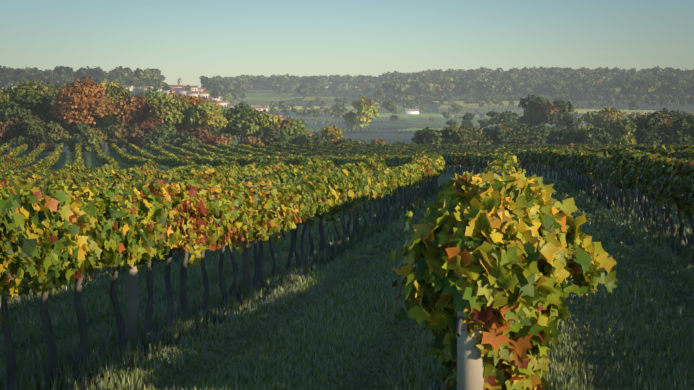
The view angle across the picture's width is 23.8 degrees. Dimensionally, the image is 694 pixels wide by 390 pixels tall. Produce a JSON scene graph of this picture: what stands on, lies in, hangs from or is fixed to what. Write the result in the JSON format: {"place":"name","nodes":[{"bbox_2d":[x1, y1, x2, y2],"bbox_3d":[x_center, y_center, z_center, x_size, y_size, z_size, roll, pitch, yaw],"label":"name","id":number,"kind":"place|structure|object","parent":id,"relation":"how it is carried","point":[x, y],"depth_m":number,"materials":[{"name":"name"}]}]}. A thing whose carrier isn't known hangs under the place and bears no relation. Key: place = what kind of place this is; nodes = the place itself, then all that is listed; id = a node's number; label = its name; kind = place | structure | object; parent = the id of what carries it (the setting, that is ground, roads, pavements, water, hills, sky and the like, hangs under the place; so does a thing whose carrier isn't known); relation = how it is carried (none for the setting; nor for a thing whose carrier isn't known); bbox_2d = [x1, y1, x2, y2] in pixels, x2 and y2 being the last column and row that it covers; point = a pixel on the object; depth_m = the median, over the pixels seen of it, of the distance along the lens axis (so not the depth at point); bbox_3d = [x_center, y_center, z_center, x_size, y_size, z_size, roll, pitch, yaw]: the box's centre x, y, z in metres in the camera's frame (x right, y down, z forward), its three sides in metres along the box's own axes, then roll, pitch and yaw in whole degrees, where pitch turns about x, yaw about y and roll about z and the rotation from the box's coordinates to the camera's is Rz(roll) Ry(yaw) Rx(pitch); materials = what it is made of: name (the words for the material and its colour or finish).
{"place":"outdoors","nodes":[
{"label":"outdoors","id":0,"kind":"place"},
{"bbox_2d":[14,145,675,184],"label":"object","id":1,"kind":"object","parent":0,"point":[385,159],"depth_m":111.56,"materials":[{"name":"green plant"}]},
{"bbox_2d":[0,65,693,151],"bbox_3d":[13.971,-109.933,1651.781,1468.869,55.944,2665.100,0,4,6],"label":"trees","id":2,"kind":"object","parent":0,"point":[80,108],"depth_m":416.73,"materials":[{"name":"green plant"}]},
{"bbox_2d":[0,83,693,389],"bbox_3d":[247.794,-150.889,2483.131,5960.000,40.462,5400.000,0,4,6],"label":"ground","id":3,"kind":"structure","parent":0,"point":[67,157],"depth_m":17.37,"materials":[{"name":"green plant"}]},
{"bbox_2d":[113,78,418,113],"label":"buildings","id":4,"kind":"structure","parent":3,"relation":"on","point":[179,88],"depth_m":1558.04,"materials":[{"name":"white paint"}]},
{"bbox_2d":[15,163,587,389],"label":"vineyard posts","id":5,"kind":"object","parent":3,"relation":"on","point":[470,372],"depth_m":7.61,"materials":[{"name":"white wood"}]},
{"bbox_2d":[0,187,689,389],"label":"soil strips","id":6,"kind":"object","parent":3,"relation":"on","point":[266,290],"depth_m":18.41,"materials":[{"name":"brown soil"}]},
{"bbox_2d":[0,143,693,389],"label":"vine","id":7,"kind":"object","parent":3,"relation":"on","point":[532,252],"depth_m":12.55,"materials":[{"name":"green plant"}]},
{"bbox_2d":[0,179,693,389],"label":"grass tufts","id":8,"kind":"object","parent":3,"relation":"on","point":[382,290],"depth_m":15.96,"materials":[{"name":"green plant"}]},
{"bbox_2d":[48,156,660,269],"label":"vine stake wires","id":9,"kind":"object","parent":3,"relation":"on","point":[307,243],"depth_m":37.20,"materials":[{"name":"metal"}]},
{"bbox_2d":[205,90,693,138],"bbox_3d":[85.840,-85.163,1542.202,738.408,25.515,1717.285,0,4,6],"label":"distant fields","id":10,"kind":"structure","parent":3,"relation":"on","point":[395,136],"depth_m":1659.77,"materials":[{"name":"green plant"}]},
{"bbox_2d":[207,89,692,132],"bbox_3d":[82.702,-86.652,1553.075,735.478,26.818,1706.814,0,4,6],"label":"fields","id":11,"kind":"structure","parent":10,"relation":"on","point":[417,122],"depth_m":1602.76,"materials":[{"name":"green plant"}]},
{"bbox_2d":[0,0,693,88],"label":"sky","id":12,"kind":"structure","parent":0,"point":[187,40],"materials":[{"name":"blue"}]}
]}

